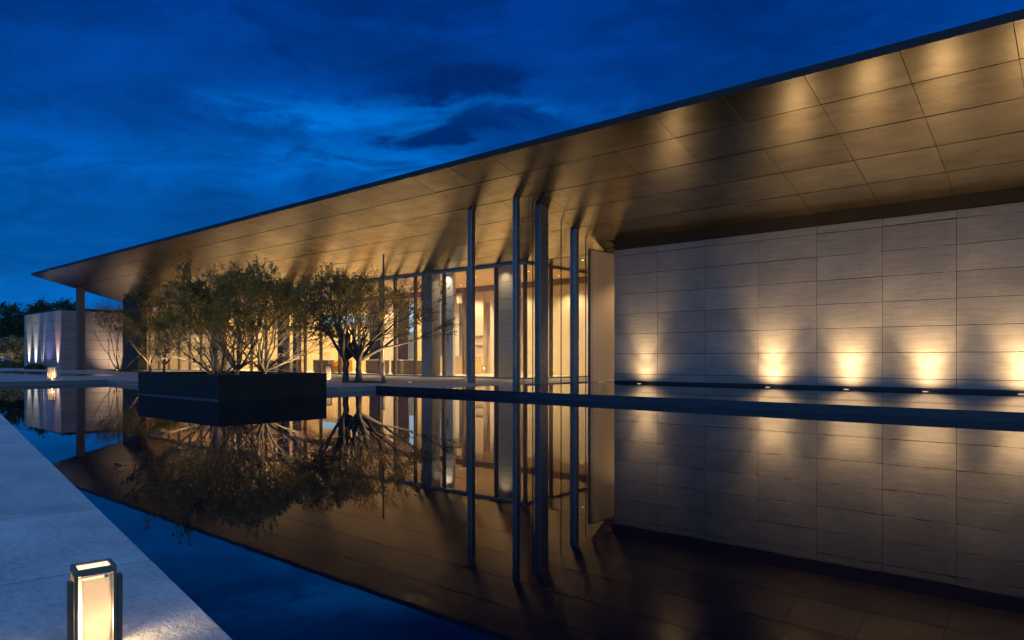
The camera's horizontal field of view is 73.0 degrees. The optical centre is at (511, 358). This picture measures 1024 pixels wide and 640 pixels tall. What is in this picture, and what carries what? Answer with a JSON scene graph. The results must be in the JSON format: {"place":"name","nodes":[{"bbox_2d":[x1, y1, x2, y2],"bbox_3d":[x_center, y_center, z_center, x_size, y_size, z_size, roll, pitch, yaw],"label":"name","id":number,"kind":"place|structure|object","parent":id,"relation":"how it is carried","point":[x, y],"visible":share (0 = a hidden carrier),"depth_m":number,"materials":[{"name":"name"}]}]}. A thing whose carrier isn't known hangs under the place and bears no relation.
{"place":"outdoors","nodes":[
{"label":"outdoors","id":0,"kind":"place"},
{"bbox_2d":[0,322,10,336],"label":"dark tree","id":1,"kind":"object","parent":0,"point":[2,330],"visible":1,"depth_m":96.95,"materials":[{"name":"green plant"}]},
{"bbox_2d":[0,359,105,369],"bbox_3d":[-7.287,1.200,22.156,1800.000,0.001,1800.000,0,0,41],"label":"ground","id":2,"kind":"structure","parent":0,"point":[5,361],"depth_m":193.32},
{"bbox_2d":[0,362,23,367],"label":"hedge","id":3,"kind":"object","parent":2,"relation":"on","point":[13,365],"visible":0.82,"depth_m":78.64,"materials":[{"name":"green plant"}]},
{"bbox_2d":[0,335,24,362],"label":"flowering bush","id":4,"kind":"object","parent":2,"relation":"on","point":[12,343],"visible":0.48,"depth_m":86.41,"materials":[{"name":"green plant"}]},
{"bbox_2d":[0,302,51,342],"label":"dark tree","id":5,"kind":"object","parent":2,"relation":"on","point":[7,319],"visible":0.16,"depth_m":113.22,"materials":[{"name":"green plant"}]},
{"bbox_2d":[24,363,46,368],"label":"hedge","id":6,"kind":"object","parent":2,"relation":"on","point":[34,366],"visible":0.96,"depth_m":68.67,"materials":[{"name":"green plant"}]},
{"bbox_2d":[0,301,72,359],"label":"woodland","id":7,"kind":"object","parent":2,"relation":"on","point":[14,304],"depth_m":176.33,"materials":[{"name":"green plant"}]},
{"bbox_2d":[12,297,75,339],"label":"dark tree","id":8,"kind":"object","parent":2,"relation":"on","point":[39,305],"visible":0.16,"depth_m":99.35,"materials":[{"name":"green plant"}]},
{"bbox_2d":[107,369,148,371],"bbox_3d":[-31.595,1.043,56.773,8.196,0.255,1.447,0,0,41],"label":"ground cover","id":9,"kind":"object","parent":2,"relation":"on","point":[122,370],"visible":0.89,"depth_m":56.16,"materials":[{"name":"green plant"}]},
{"bbox_2d":[31,9,1023,384],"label":"museum pavilion","id":10,"kind":"structure","parent":2,"relation":"on","point":[927,123],"depth_m":27.29,"materials":[{"name":"brown metal"}]},
{"bbox_2d":[257,360,277,370],"bbox_3d":[-20.354,0.603,57.965,2.680,0.950,0.780,0,0,41],"label":"display cabinet","id":11,"kind":"object","parent":10,"relation":"on","point":[274,364],"visible":0.33,"depth_m":57.09,"materials":[{"name":"brown wood"}]},
{"bbox_2d":[290,360,303,371],"bbox_3d":[-17.822,0.578,56.306,2.080,1.000,0.780,0,0,41],"label":"display cabinet","id":12,"kind":"object","parent":10,"relation":"on","point":[302,366],"visible":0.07,"depth_m":55.83,"materials":[{"name":"brown wood"}]},
{"bbox_2d":[312,359,334,372],"bbox_3d":[-14.338,0.588,52.767,1.980,0.980,0.780,0,0,41],"label":"display cabinet","id":13,"kind":"object","parent":10,"relation":"on","point":[316,364],"visible":0.54,"depth_m":52.65,"materials":[{"name":"brown wood"}]},
{"bbox_2d":[332,358,351,371],"bbox_3d":[-12.504,0.503,51.142,1.560,1.050,1.320,0,0,41],"label":"tub chair","id":14,"kind":"object","parent":10,"relation":"on","point":[334,366],"visible":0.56,"depth_m":50.91,"materials":[{"name":"orange fabric"}]},
{"bbox_2d":[365,360,389,373],"bbox_3d":[-9.575,0.588,49.179,1.880,0.980,0.780,0,0,41],"label":"display cabinet","id":15,"kind":"object","parent":10,"relation":"on","point":[372,366],"visible":0.67,"depth_m":48.84,"materials":[{"name":"brown wood"}]},
{"bbox_2d":[390,360,404,373],"bbox_3d":[-7.779,0.588,47.892,1.080,0.980,0.780,0,0,41],"label":"display cabinet","id":16,"kind":"object","parent":10,"relation":"on","point":[400,366],"visible":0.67,"depth_m":47.44,"materials":[{"name":"brown wood"}]},
{"bbox_2d":[440,356,481,373],"bbox_3d":[-3.818,0.463,48.844,3.750,1.230,0.980,0,0,41],"label":"reception desk","id":17,"kind":"object","parent":10,"relation":"on","point":[458,364],"visible":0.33,"depth_m":48.03,"materials":[{"name":"brown wood"}]},
{"bbox_2d":[0,414,231,639],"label":"walkway","id":18,"kind":"structure","parent":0,"point":[55,523],"depth_m":3.76,"materials":[{"name":"grey concrete"}]},
{"bbox_2d":[67,558,122,639],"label":"lantern","id":19,"kind":"object","parent":18,"relation":"on","point":[89,600],"visible":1,"depth_m":2.54,"materials":[{"name":"white glass"}]},
{"bbox_2d":[0,368,614,392],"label":"terrace","id":20,"kind":"structure","parent":0,"point":[336,384],"depth_m":34.39,"materials":[{"name":"stone"}]},
{"bbox_2d":[0,371,98,375],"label":"terrace basin","id":21,"kind":"object","parent":20,"relation":"on","point":[40,373],"visible":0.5,"depth_m":49.46,"materials":[{"name":"black liquid"}]},
{"bbox_2d":[47,366,55,379],"bbox_3d":[-23.724,0.750,35.634,0.300,0.700,0.300,0,0,-8],"label":"lantern","id":22,"kind":"object","parent":20,"relation":"on","point":[50,372],"visible":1,"depth_m":35.50,"materials":[{"name":"white glass"}]},
{"bbox_2d":[24,308,122,369],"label":"gatehouse","id":23,"kind":"object","parent":20,"relation":"on","point":[49,337],"visible":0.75,"depth_m":69.11,"materials":[{"name":"stone"}]},
{"bbox_2d":[76,299,161,369],"bbox_3d":[-32.570,-1.884,58.302,6.020,6.034,7.343,0,0,6],"label":"myrtle tree","id":24,"kind":"object","parent":20,"relation":"on","point":[118,312],"visible":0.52,"depth_m":58.02,"materials":[{"name":"green plant"}]},
{"bbox_2d":[97,310,193,371],"bbox_3d":[-29.558,-1.462,56.520,5.346,5.127,6.572,0,0,41],"label":"myrtle tree","id":25,"kind":"object","parent":20,"relation":"on","point":[149,362],"visible":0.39,"depth_m":56.00,"materials":[{"name":"green plant"}]},
{"bbox_2d":[325,364,331,380],"bbox_3d":[-8.943,0.700,33.699,0.310,0.800,0.310,0,0,-8],"label":"lantern","id":26,"kind":"object","parent":20,"relation":"on","point":[329,370],"visible":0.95,"depth_m":33.56,"materials":[{"name":"white glass"}]},
{"bbox_2d":[293,259,424,382],"bbox_3d":[-7.648,-1.726,32.160,6.948,5.661,5.997,0,0,41],"label":"myrtle tree","id":27,"kind":"object","parent":20,"relation":"on","point":[344,353],"visible":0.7,"depth_m":31.23,"materials":[{"name":"green plant"}]},
{"bbox_2d":[346,380,384,382],"bbox_3d":[-6.668,1.056,31.138,2.998,0.169,1.142,0,0,41],"label":"ground cover","id":28,"kind":"object","parent":20,"relation":"on","point":[366,381],"visible":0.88,"depth_m":30.80,"materials":[{"name":"green plant"}]},
{"bbox_2d":[289,265,462,382],"bbox_3d":[-6.765,-1.504,31.956,7.802,5.229,7.906,0,0,41],"label":"myrtle tree","id":29,"kind":"object","parent":20,"relation":"on","point":[360,356],"visible":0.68,"depth_m":31.24,"materials":[{"name":"green plant"}]},
{"bbox_2d":[381,254,384,381],"bbox_3d":[-5.945,-1.850,31.967,0.190,5.900,0.190,0,0,41],"label":"slim post","id":30,"kind":"object","parent":20,"relation":"on","point":[383,355],"visible":0.8,"depth_m":31.92,"materials":[{"name":"grey metal"}]},
{"bbox_2d":[403,360,421,373],"bbox_3d":[-6.622,0.588,46.363,1.230,0.980,0.780,0,0,41],"label":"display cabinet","id":31,"kind":"object","parent":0,"point":[408,366],"visible":0.62,"depth_m":46.08,"materials":[{"name":"brown wood"}]},
{"bbox_2d":[0,383,1023,639],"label":"pool water","id":32,"kind":"structure","parent":0,"point":[374,515],"depth_m":5.83,"materials":[{"name":"black liquid"}]},
{"bbox_2d":[138,371,326,400],"bbox_3d":[-9.944,1.055,24.404,6.068,1.090,3.834,0,0,41],"label":"planter box","id":33,"kind":"object","parent":32,"relation":"in","point":[243,385],"visible":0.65,"depth_m":22.54,"materials":[{"name":"metal"}]},
{"bbox_2d":[119,313,191,371],"bbox_3d":[-28.196,-1.282,55.289,3.411,4.780,5.930,0,0,19],"label":"myrtle tree","id":34,"kind":"object","parent":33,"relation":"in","point":[164,362],"visible":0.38,"depth_m":55.19,"materials":[{"name":"green plant"}]},
{"bbox_2d":[112,269,311,374],"bbox_3d":[-10.920,-1.308,24.740,6.586,4.035,5.848,0,0,41],"label":"myrtle tree","id":35,"kind":"object","parent":33,"relation":"in","point":[162,326],"visible":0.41,"depth_m":24.12,"materials":[{"name":"green plant"}]},
{"bbox_2d":[143,251,321,374],"bbox_3d":[-9.908,-1.442,23.700,5.338,4.133,5.044,0,0,17],"label":"myrtle tree","id":36,"kind":"object","parent":33,"relation":"on","point":[203,304],"visible":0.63,"depth_m":23.34,"materials":[{"name":"green plant"}]},
{"bbox_2d":[164,255,347,373],"bbox_3d":[-8.366,-1.391,23.347,4.996,4.028,5.932,0,0,6],"label":"myrtle tree","id":37,"kind":"object","parent":33,"relation":"on","point":[245,278],"visible":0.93,"depth_m":23.10,"materials":[{"name":"green plant"}]},
{"bbox_2d":[0,0,1023,358],"label":"sky","id":38,"kind":"structure","parent":0,"point":[124,123],"materials":[{"name":"blue"}]},
{"bbox_2d":[444,382,1023,411],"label":"walkway","id":39,"kind":"structure","parent":0,"point":[1000,402],"depth_m":20.97,"materials":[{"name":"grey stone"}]},
{"bbox_2d":[526,202,593,384],"bbox_3d":[2.189,-2.725,30.139,0.100,7.650,4.770,0,0,41],"label":"glass screen","id":40,"kind":"object","parent":39,"relation":"on","point":[561,308],"visible":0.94,"depth_m":30.07,"materials":[{"name":"metal"}]},
{"bbox_2d":[376,386,1023,421],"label":"pool rim","id":41,"kind":"object","parent":39,"relation":"attached to","point":[940,413],"visible":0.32,"depth_m":17.68,"materials":[{"name":"black stone"}]},
{"bbox_2d":[614,202,1023,393],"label":"stone wall","id":42,"kind":"structure","parent":39,"relation":"on","point":[934,301],"depth_m":25.04,"materials":[{"name":"grey stone"}]}
]}

